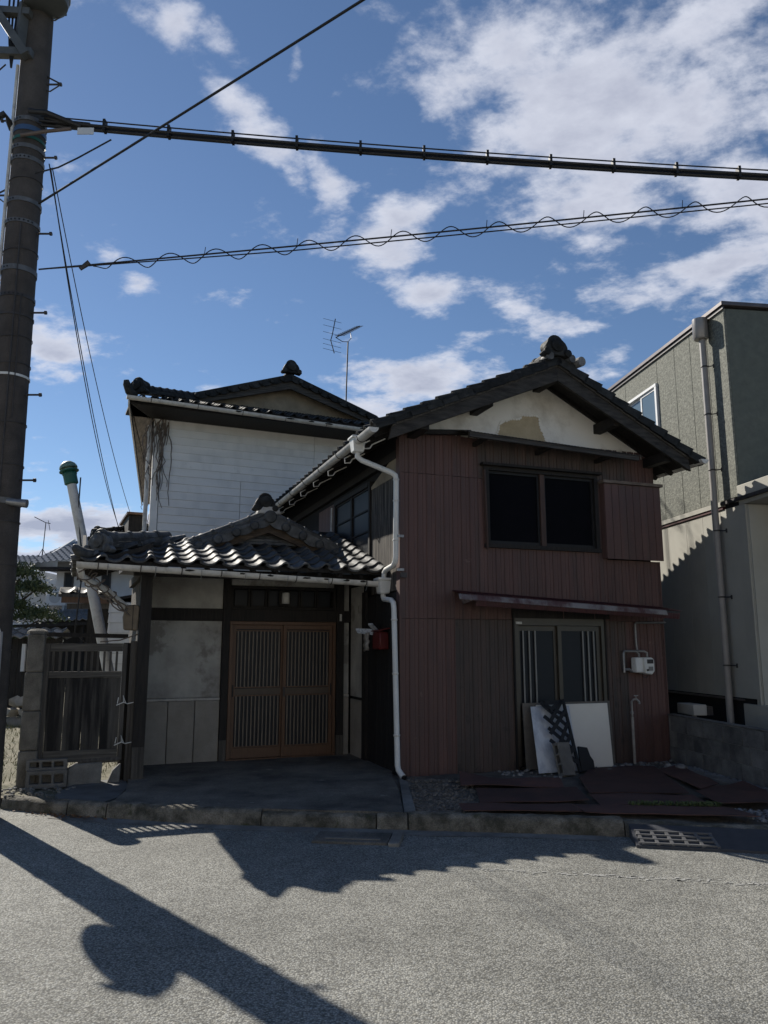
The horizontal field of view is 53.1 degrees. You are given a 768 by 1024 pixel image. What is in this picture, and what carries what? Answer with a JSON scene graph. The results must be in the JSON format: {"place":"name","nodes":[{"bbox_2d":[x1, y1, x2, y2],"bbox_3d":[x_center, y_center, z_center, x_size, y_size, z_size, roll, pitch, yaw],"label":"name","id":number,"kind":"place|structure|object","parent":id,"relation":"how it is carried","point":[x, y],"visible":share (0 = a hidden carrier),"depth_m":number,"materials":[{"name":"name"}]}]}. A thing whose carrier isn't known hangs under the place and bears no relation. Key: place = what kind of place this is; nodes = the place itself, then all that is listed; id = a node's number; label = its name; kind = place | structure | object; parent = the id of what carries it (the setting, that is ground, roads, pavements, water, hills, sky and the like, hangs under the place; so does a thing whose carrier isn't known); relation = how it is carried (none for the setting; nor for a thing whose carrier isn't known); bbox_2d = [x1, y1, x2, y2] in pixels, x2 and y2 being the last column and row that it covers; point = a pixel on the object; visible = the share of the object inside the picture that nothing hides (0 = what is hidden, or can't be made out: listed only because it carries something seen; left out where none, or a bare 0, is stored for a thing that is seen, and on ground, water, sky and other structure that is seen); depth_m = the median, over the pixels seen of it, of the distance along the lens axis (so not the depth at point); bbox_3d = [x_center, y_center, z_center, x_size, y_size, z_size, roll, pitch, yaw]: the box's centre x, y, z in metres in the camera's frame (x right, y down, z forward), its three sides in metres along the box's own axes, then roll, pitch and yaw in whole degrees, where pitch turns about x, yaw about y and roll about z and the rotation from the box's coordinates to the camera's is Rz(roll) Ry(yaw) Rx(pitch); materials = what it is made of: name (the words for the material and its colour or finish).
{"place":"outdoors","nodes":[
{"label":"outdoors","id":0,"kind":"place"},
{"bbox_2d":[7,627,70,715],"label":"garden gate roof","id":1,"kind":"structure","parent":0,"point":[17,672],"depth_m":17.66,"materials":[{"name":"grey wood"}]},
{"bbox_2d":[1,695,116,797],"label":"side lot","id":2,"kind":"structure","parent":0,"point":[8,766],"depth_m":10.01,"materials":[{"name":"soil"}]},
{"bbox_2d":[6,695,22,725],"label":"stone retaining wall","id":3,"kind":"structure","parent":2,"relation":"on","point":[15,703],"depth_m":15.36,"materials":[{"name":"grey stone"}]},
{"bbox_2d":[15,629,47,790],"bbox_3d":[-4.000,2.223,8.727,0.230,1.777,0.230,4,-11,-20],"label":"gate post","id":4,"kind":"object","parent":2,"relation":"on","point":[30,719],"visible":0.84,"depth_m":8.64,"materials":[{"name":"concrete"}]},
{"bbox_2d":[31,632,137,781],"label":"wooden gate","id":5,"kind":"structure","parent":4,"relation":"attached to","point":[72,746],"depth_m":8.89,"materials":[{"name":"grey wood"}]},
{"bbox_2d":[1,785,75,796],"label":"rubble","id":6,"kind":"object","parent":2,"relation":"on","point":[31,790],"visible":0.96,"depth_m":8.26,"materials":[{"name":"stone"}]},
{"bbox_2d":[12,560,70,652],"bbox_3d":[-9.245,3.075,18.977,2.770,3.831,2.241,0,-10,0],"label":"pine tree","id":7,"kind":"object","parent":2,"relation":"on","point":[31,612],"visible":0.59,"depth_m":18.95,"materials":[{"name":"green plant"}]},
{"bbox_2d":[25,767,67,788],"bbox_3d":[-3.766,2.973,8.580,0.421,0.185,0.190,4,-11,-20],"label":"concrete block","id":8,"kind":"object","parent":2,"relation":"on","point":[47,778],"depth_m":8.52,"materials":[{"name":"grey concrete"}]},
{"bbox_2d":[26,758,67,770],"bbox_3d":[-3.786,2.830,8.637,0.421,0.112,0.190,3,-11,-19],"label":"concrete block","id":9,"kind":"object","parent":8,"relation":"on","point":[53,765],"depth_m":8.57,"materials":[{"name":"grey concrete"}]},
{"bbox_2d":[58,586,109,730],"bbox_3d":[-5.480,2.713,14.138,1.070,2.651,0.808,4,-11,-20],"label":"lean to roof","id":10,"kind":"object","parent":2,"relation":"on","point":[69,596],"visible":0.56,"depth_m":14.17,"materials":[{"name":"metal"}]},
{"bbox_2d":[67,762,101,785],"bbox_3d":[-3.413,2.984,8.757,0.365,0.254,0.160,4,-11,-20],"label":"stone block","id":11,"kind":"object","parent":2,"relation":"on","point":[84,773],"depth_m":8.69,"materials":[{"name":"concrete"}]},
{"bbox_2d":[78,757,119,762],"bbox_3d":[-3.279,2.854,8.828,0.451,0.073,0.066,4,-11,-20],"label":"timber offcut","id":12,"kind":"object","parent":11,"relation":"on","point":[108,759],"visible":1,"depth_m":8.82,"materials":[{"name":"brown wood"}]},
{"bbox_2d":[59,461,119,742],"bbox_3d":[-4.510,1.404,11.937,1.367,4.511,0.298,0,-10,0],"label":"vent pipe","id":13,"kind":"object","parent":2,"relation":"on","point":[69,470],"visible":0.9,"depth_m":12.06,"materials":[{"name":"white plastic"}]},
{"bbox_2d":[107,595,131,691],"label":"white shed","id":14,"kind":"structure","parent":2,"relation":"on","point":[115,621],"depth_m":13.77,"materials":[{"name":"paint"}]},
{"bbox_2d":[87,360,378,574],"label":"white house","id":15,"kind":"structure","parent":2,"relation":"on","point":[238,450],"depth_m":16.90,"materials":[{"name":"paint"}]},
{"bbox_2d":[52,170,129,511],"bbox_3d":[-4.689,-1.833,12.963,0.011,2.611,9.291,2,-10,-11],"label":"drop wire","id":16,"kind":"object","parent":15,"relation":"attached to","point":[83,325],"visible":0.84,"depth_m":10.70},
{"bbox_2d":[138,418,171,522],"bbox_3d":[-5.724,-0.568,18.843,0.700,1.974,6.788,3,-10,-18],"label":"dead creeper","id":17,"kind":"object","parent":15,"relation":"hanging from","point":[161,443],"visible":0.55,"depth_m":16.30,"materials":[{"name":"brown plant"}]},
{"bbox_2d":[323,318,359,400],"bbox_3d":[-1.016,-3.507,19.567,1.109,2.984,0.326,8,-13,-37],"label":"tv antenna","id":18,"kind":"object","parent":15,"relation":"attached to","point":[350,330],"visible":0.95,"depth_m":19.56,"materials":[{"name":"metal"}]},
{"bbox_2d":[13,539,133,683],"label":"white house","id":19,"kind":"structure","parent":0,"point":[57,560],"depth_m":33.92,"materials":[{"name":"white paint"}]},
{"bbox_2d":[35,517,50,555],"bbox_3d":[-17.527,1.516,39.409,0.887,2.574,0.808,7,-12,-34],"label":"tv antenna","id":20,"kind":"object","parent":19,"relation":"on","point":[42,550],"visible":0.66,"depth_m":39.37,"materials":[{"name":"metal"}]},
{"bbox_2d":[45,589,66,610],"bbox_3d":[-13.875,3.777,32.603,0.850,0.950,0.370,0,-10,0],"label":"air conditioner","id":21,"kind":"object","parent":19,"relation":"on","point":[52,600],"visible":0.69,"depth_m":32.44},
{"bbox_2d":[63,572,73,586],"bbox_3d":[-13.940,3.174,33.938,0.420,1.000,0.050,0,-10,0],"label":"window","id":22,"kind":"structure","parent":19,"relation":"in","point":[68,579],"depth_m":33.95,"materials":[{"name":"glass"}]},
{"bbox_2d":[101,573,110,588],"bbox_3d":[-12.290,3.174,33.938,0.420,1.000,0.050,0,-10,0],"label":"window","id":23,"kind":"structure","parent":19,"relation":"in","point":[107,582],"depth_m":33.95,"materials":[{"name":"glass"}]},
{"bbox_2d":[55,780,126,801],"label":"concrete pavement","id":24,"kind":"structure","parent":0,"point":[103,791],"depth_m":8.21,"materials":[{"name":"grey concrete"}]},
{"bbox_2d":[107,763,120,782],"bbox_3d":[-3.107,3.004,8.834,0.135,0.202,0.140,4,-11,-20],"label":"stone block","id":25,"kind":"object","parent":24,"relation":"on","point":[114,776],"depth_m":8.78,"materials":[{"name":"stone"}]},
{"bbox_2d":[115,753,402,824],"bbox_3d":[-1.364,3.121,8.736,3.189,0.137,3.975,3,-10,-16],"label":"concrete apron","id":26,"kind":"object","parent":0,"point":[347,783],"visible":0.8,"depth_m":8.48,"materials":[{"name":"grey concrete"}]},
{"bbox_2d":[70,493,385,779],"bbox_3d":[-2.267,1.591,10.506,3.879,3.704,3.135,4,-11,-22],"label":"entrance porch","id":27,"kind":"object","parent":26,"relation":"on","point":[233,665],"visible":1,"depth_m":10.43,"materials":[{"name":"grey paint"}]},
{"bbox_2d":[76,568,130,615],"bbox_3d":[-3.219,0.953,8.925,0.134,0.623,0.878,-5,-11,28],"label":"twisted vine","id":28,"kind":"object","parent":27,"relation":"attached to","point":[110,596],"visible":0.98,"depth_m":8.86,"materials":[{"name":"brown plant"}]},
{"bbox_2d":[123,605,139,630],"bbox_3d":[-3.029,1.265,9.189,0.184,0.308,0.134,4,-11,-22],"label":"meter box","id":29,"kind":"object","parent":27,"relation":"attached to","point":[130,622],"visible":0.95,"depth_m":9.13,"materials":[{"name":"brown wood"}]},
{"bbox_2d":[231,585,335,610],"bbox_3d":[-1.433,1.238,10.985,1.535,0.325,0.120,4,-11,-22],"label":"transom window","id":30,"kind":"structure","parent":27,"relation":"in","point":[257,599],"depth_m":10.95,"materials":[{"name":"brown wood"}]},
{"bbox_2d":[279,591,290,605],"bbox_3d":[-1.398,1.222,10.906,0.160,0.210,0.135,4,-11,-22],"label":"porch lamp","id":31,"kind":"object","parent":27,"relation":"attached to","point":[284,598],"visible":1,"depth_m":10.89,"materials":[{"name":"white glass"}]},
{"bbox_2d":[0,808,767,1023],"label":"road","id":32,"kind":"structure","parent":0,"point":[106,923],"depth_m":4.55,"materials":[{"name":"grey asphalt"}]},
{"bbox_2d":[0,0,70,804],"bbox_3d":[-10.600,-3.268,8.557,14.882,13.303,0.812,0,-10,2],"label":"utility pole","id":33,"kind":"object","parent":32,"relation":"on","point":[30,38],"visible":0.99,"depth_m":8.34,"materials":[{"name":"concrete"}]},
{"bbox_2d":[35,139,111,173],"bbox_3d":[-3.448,-3.953,8.527,0.808,0.456,0.030,0,-10,-3],"label":"link wire","id":34,"kind":"object","parent":33,"relation":"attached to","point":[89,151],"visible":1,"depth_m":8.52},
{"bbox_2d":[49,164,119,529],"bbox_3d":[-4.850,-1.759,12.952,0.052,2.863,9.357,2,-10,-13],"label":"drop wire","id":35,"kind":"object","parent":33,"relation":"attached to","point":[70,293],"visible":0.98,"depth_m":11.04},
{"bbox_2d":[38,0,364,203],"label":"span wire","id":36,"kind":"object","parent":33,"relation":"attached to","point":[218,90],"visible":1,"depth_m":7.22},
{"bbox_2d":[20,108,767,180],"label":"cable bundle","id":37,"kind":"object","parent":33,"relation":"attached to","point":[57,122],"visible":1,"depth_m":8.68,"materials":[{"name":"black rubber"}]},
{"bbox_2d":[38,196,767,270],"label":"spiral cable","id":38,"kind":"object","parent":33,"relation":"attached to","point":[86,264],"visible":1,"depth_m":8.07,"materials":[{"name":"metal"}]},
{"bbox_2d":[47,814,609,840],"bbox_3d":[-0.688,2.914,7.074,5.356,0.001,0.339,-2,-10,10],"label":"kerb channel","id":39,"kind":"object","parent":32,"relation":"on","point":[319,829],"visible":0.97,"depth_m":7.00,"materials":[{"name":"concrete"}]},
{"bbox_2d":[13,809,106,819],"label":"dead leaves","id":40,"kind":"object","parent":39,"relation":"on","point":[63,815],"visible":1,"depth_m":7.57,"materials":[{"name":"brown plant"}]},
{"bbox_2d":[311,831,403,846],"bbox_3d":[-0.225,2.842,6.667,0.760,0.050,0.400,-1,-10,7],"label":"drain cover","id":41,"kind":"object","parent":32,"relation":"on","point":[394,839],"visible":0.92,"depth_m":6.61,"materials":[{"name":"concrete"}]},
{"bbox_2d":[1,794,767,836],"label":"kerb","id":42,"kind":"structure","parent":32,"relation":"on","point":[613,826],"depth_m":7.11,"materials":[{"name":"concrete"}]},
{"bbox_2d":[475,868,767,884],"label":"worn paint line","id":43,"kind":"object","parent":32,"relation":"on","point":[753,882],"visible":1,"depth_m":5.57,"materials":[{"name":"white paint"}]},
{"bbox_2d":[629,824,767,853],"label":"drain grate","id":44,"kind":"structure","parent":32,"relation":"on","point":[717,839],"depth_m":6.45,"materials":[{"name":"grey metal"}]},
{"bbox_2d":[0,0,767,574],"label":"sky","id":45,"kind":"structure","parent":0,"point":[684,82],"materials":[{"name":"blue"}]},
{"bbox_2d":[392,761,767,824],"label":"dirt yard","id":46,"kind":"structure","parent":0,"point":[572,781],"depth_m":7.83,"materials":[{"name":"brown soil"}]},
{"bbox_2d":[399,778,415,824],"bbox_3d":[0.227,3.010,8.060,0.109,0.122,1.882,0,-10,-1],"label":"concrete edging","id":47,"kind":"object","parent":46,"relation":"on","point":[408,803],"visible":0.77,"depth_m":7.85,"materials":[{"name":"grey concrete"}]},
{"bbox_2d":[407,778,487,812],"bbox_3d":[0.638,2.978,8.063,0.754,0.077,1.926,0,-10,0],"label":"rubble","id":48,"kind":"object","parent":46,"relation":"on","point":[471,797],"visible":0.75,"depth_m":8.08,"materials":[{"name":"grey gravel"}]},
{"bbox_2d":[459,771,563,787],"bbox_3d":[1.421,3.016,8.668,1.132,0.070,0.641,-1,-10,4],"label":"rusty sheet","id":49,"kind":"object","parent":46,"relation":"on","point":[475,779],"visible":0.99,"depth_m":8.54,"materials":[{"name":"brown metal"}]},
{"bbox_2d":[458,803,581,811],"bbox_3d":[1.270,2.788,7.252,1.110,0.021,0.339,0,-10,2],"label":"rusty sheet","id":50,"kind":"object","parent":46,"relation":"on","point":[564,807],"visible":1,"depth_m":7.23,"materials":[{"name":"brown metal"}]},
{"bbox_2d":[476,787,588,802],"bbox_3d":[1.505,2.909,7.901,1.130,0.026,0.790,0,-10,0],"label":"rusty sheet","id":51,"kind":"object","parent":46,"relation":"on","point":[498,795],"visible":0.99,"depth_m":7.88,"materials":[{"name":"brown metal"}]},
{"bbox_2d":[530,706,577,773],"bbox_3d":[2.132,2.833,9.610,0.670,0.762,0.326,4,-11,-20],"label":"mottled board","id":52,"kind":"object","parent":46,"relation":"on","point":[543,736],"visible":0.64,"depth_m":9.57,"materials":[{"name":"grey wood"}]},
{"bbox_2d":[540,699,581,772],"bbox_3d":[2.204,2.783,9.567,0.391,0.864,0.430,4,-11,-20],"label":"black lattice","id":53,"kind":"object","parent":46,"relation":"on","point":[555,706],"visible":0.9,"depth_m":9.62,"materials":[{"name":"paint"}]},
{"bbox_2d":[552,742,575,776],"bbox_3d":[2.173,2.990,9.280,0.190,0.390,0.100,11,-33,-31],"label":"concrete block","id":54,"kind":"object","parent":46,"relation":"on","point":[563,758],"depth_m":9.24,"materials":[{"name":"grey concrete"}]},
{"bbox_2d":[522,701,615,769],"bbox_3d":[2.390,2.865,9.909,1.340,0.802,0.114,4,-11,-20],"label":"grey board","id":55,"kind":"object","parent":46,"relation":"on","point":[530,754],"visible":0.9,"depth_m":9.74,"materials":[{"name":"grey wood"}]},
{"bbox_2d":[536,703,612,766],"bbox_3d":[2.434,2.860,9.816,1.199,0.774,0.249,4,-11,-20],"label":"cream board","id":56,"kind":"object","parent":46,"relation":"on","point":[590,727],"visible":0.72,"depth_m":9.92,"materials":[{"name":"beige wood"}]},
{"bbox_2d":[577,746,594,771],"bbox_3d":[2.495,3.052,9.503,0.205,0.299,0.030,4,-27,-20],"label":"slate slab","id":57,"kind":"object","parent":46,"relation":"on","point":[586,760],"depth_m":9.48,"materials":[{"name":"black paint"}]},
{"bbox_2d":[498,759,691,777],"bbox_3d":[2.749,3.228,9.611,2.738,0.075,0.780,4,-11,-20],"label":"rubble","id":58,"kind":"object","parent":46,"relation":"on","point":[506,773],"visible":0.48,"depth_m":9.59,"materials":[{"name":"stone"}]},
{"bbox_2d":[579,766,688,792],"bbox_3d":[2.774,3.066,8.854,1.033,0.031,1.972,-1,-10,8],"label":"rusty sheet","id":59,"kind":"object","parent":46,"relation":"on","point":[635,779],"visible":1,"depth_m":8.63,"materials":[{"name":"brown metal"}]},
{"bbox_2d":[630,695,640,763],"bbox_3d":[3.364,2.891,10.222,0.138,0.884,0.044,-1,-10,7],"label":"water tap","id":60,"kind":"object","parent":46,"relation":"on","point":[633,732],"visible":1,"depth_m":10.21,"materials":[{"name":"metal"}]},
{"bbox_2d":[590,793,718,806],"bbox_3d":[2.640,2.853,7.601,1.100,0.031,0.640,0,-10,0],"label":"rusty sheet","id":61,"kind":"object","parent":46,"relation":"on","point":[615,799],"visible":0.77,"depth_m":7.67,"materials":[{"name":"brown metal"}]},
{"bbox_2d":[572,804,759,816],"bbox_3d":[2.578,2.764,7.128,1.609,0.021,0.390,-1,-10,7],"label":"rusty sheet","id":62,"kind":"object","parent":46,"relation":"on","point":[661,809],"visible":1,"depth_m":7.09,"materials":[{"name":"brown metal"}]},
{"bbox_2d":[628,800,723,806],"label":"weeds","id":63,"kind":"object","parent":46,"relation":"on","point":[687,803],"visible":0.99,"depth_m":7.30,"materials":[{"name":"green plant"}]},
{"bbox_2d":[675,764,687,768],"bbox_3d":[3.734,3.225,9.639,0.151,0.129,0.121,-4,-11,23],"label":"stone","id":64,"kind":"object","parent":46,"relation":"on","point":[682,766],"visible":0.56,"depth_m":9.61,"materials":[{"name":"grey stone"}]},
{"bbox_2d":[659,765,718,788],"bbox_3d":[3.580,3.108,9.059,0.440,0.021,1.680,0,-10,0],"label":"rusty sheet","id":65,"kind":"object","parent":46,"relation":"on","point":[688,776],"visible":0.95,"depth_m":8.91,"materials":[{"name":"metal"}]},
{"bbox_2d":[677,703,712,716],"bbox_3d":[4.372,2.964,10.754,0.300,0.545,0.440,1,-10,-8],"label":"utility box","id":66,"kind":"object","parent":46,"relation":"on","point":[694,709],"visible":0.71,"depth_m":10.61,"materials":[{"name":"grey paint"}]},
{"bbox_2d":[668,714,767,787],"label":"block wall","id":67,"kind":"structure","parent":46,"relation":"on","point":[736,751],"depth_m":9.24,"materials":[{"name":"concrete"}]},
{"bbox_2d":[672,763,767,791],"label":"gravel","id":68,"kind":"structure","parent":46,"relation":"on","point":[715,774],"depth_m":9.18,"materials":[{"name":"grey gravel"}]},
{"bbox_2d":[689,768,767,792],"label":"concrete strip","id":69,"kind":"object","parent":46,"relation":"on","point":[721,781],"visible":0.3,"depth_m":8.88,"materials":[{"name":"grey concrete"}]},
{"bbox_2d":[695,781,767,802],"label":"rusty sheet","id":70,"kind":"object","parent":69,"relation":"on","point":[742,792],"visible":1,"depth_m":7.82,"materials":[{"name":"brown metal"}]},
{"bbox_2d":[735,808,767,822],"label":"gravel","id":71,"kind":"structure","parent":46,"relation":"on","point":[759,813],"depth_m":7.04,"materials":[{"name":"grey gravel"}]},
{"label":"ground","id":72,"kind":"structure","parent":0,"visible":0},
{"bbox_2d":[275,335,708,779],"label":"brown house","id":73,"kind":"structure","parent":72,"relation":"on","point":[505,529],"depth_m":10.20,"materials":[{"name":"red paint"}]},
{"bbox_2d":[333,481,374,574],"bbox_3d":[-0.476,0.376,11.527,0.090,1.350,1.780,4,-11,-20],"label":"side window","id":74,"kind":"structure","parent":73,"relation":"in","point":[352,512],"depth_m":11.37,"materials":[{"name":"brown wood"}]},
{"bbox_2d":[371,628,389,648],"bbox_3d":[-0.048,1.624,9.856,0.145,0.274,0.310,4,-11,-20],"label":"mailbox","id":75,"kind":"object","parent":73,"relation":"attached to","point":[380,640],"visible":0.98,"depth_m":9.74,"materials":[{"name":"red metal"}]},
{"bbox_2d":[356,628,372,634],"bbox_3d":[-0.240,1.568,10.052,0.282,0.092,0.045,-5,-11,26],"label":"newspaper","id":76,"kind":"object","parent":75,"relation":"in","point":[361,631],"visible":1,"depth_m":10.05,"materials":[{"name":"white paper"}]},
{"bbox_2d":[363,632,369,650],"bbox_3d":[-0.240,1.701,10.065,0.071,0.250,0.241,2,-10,-14],"label":"plastic bag","id":77,"kind":"object","parent":75,"relation":"hanging from","point":[366,641],"visible":0.95,"depth_m":9.99,"materials":[{"name":"white plastic"}]},
{"bbox_2d":[368,623,377,629],"bbox_3d":[-0.136,1.493,9.945,0.121,0.102,0.104,9,-13,-41],"label":"newspaper","id":78,"kind":"object","parent":75,"relation":"in","point":[372,626],"visible":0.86,"depth_m":9.92,"materials":[{"name":"white paper"}]},
{"bbox_2d":[480,462,602,552],"bbox_3d":[2.142,-0.028,10.426,1.860,1.145,0.220,4,-11,-20],"label":"upper window","id":79,"kind":"structure","parent":73,"relation":"in","point":[526,507],"depth_m":10.44,"materials":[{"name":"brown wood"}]},
{"bbox_2d":[511,608,609,770],"bbox_3d":[2.355,2.302,10.122,1.510,2.070,0.130,4,-11,-20],"label":"sliding door","id":80,"kind":"structure","parent":73,"relation":"in","point":[555,657],"depth_m":10.16,"materials":[{"name":"grey metal"}]},
{"bbox_2d":[622,622,665,677],"bbox_3d":[3.609,1.877,10.489,0.756,0.763,0.186,4,-11,-20],"label":"gas meter","id":81,"kind":"object","parent":73,"relation":"attached to","point":[642,665],"visible":1,"depth_m":10.38,"materials":[{"name":"white plastic"}]},
{"bbox_2d":[607,301,767,728],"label":"green building","id":82,"kind":"structure","parent":72,"relation":"on","point":[698,385],"depth_m":11.13,"materials":[{"name":"green"}]},
{"bbox_2d":[628,383,660,426],"bbox_3d":[4.551,-1.654,13.484,0.099,0.866,1.179,1,-10,-8],"label":"window","id":83,"kind":"structure","parent":82,"relation":"in","point":[647,402],"depth_m":13.23,"materials":[{"name":"white glass"}]}
]}

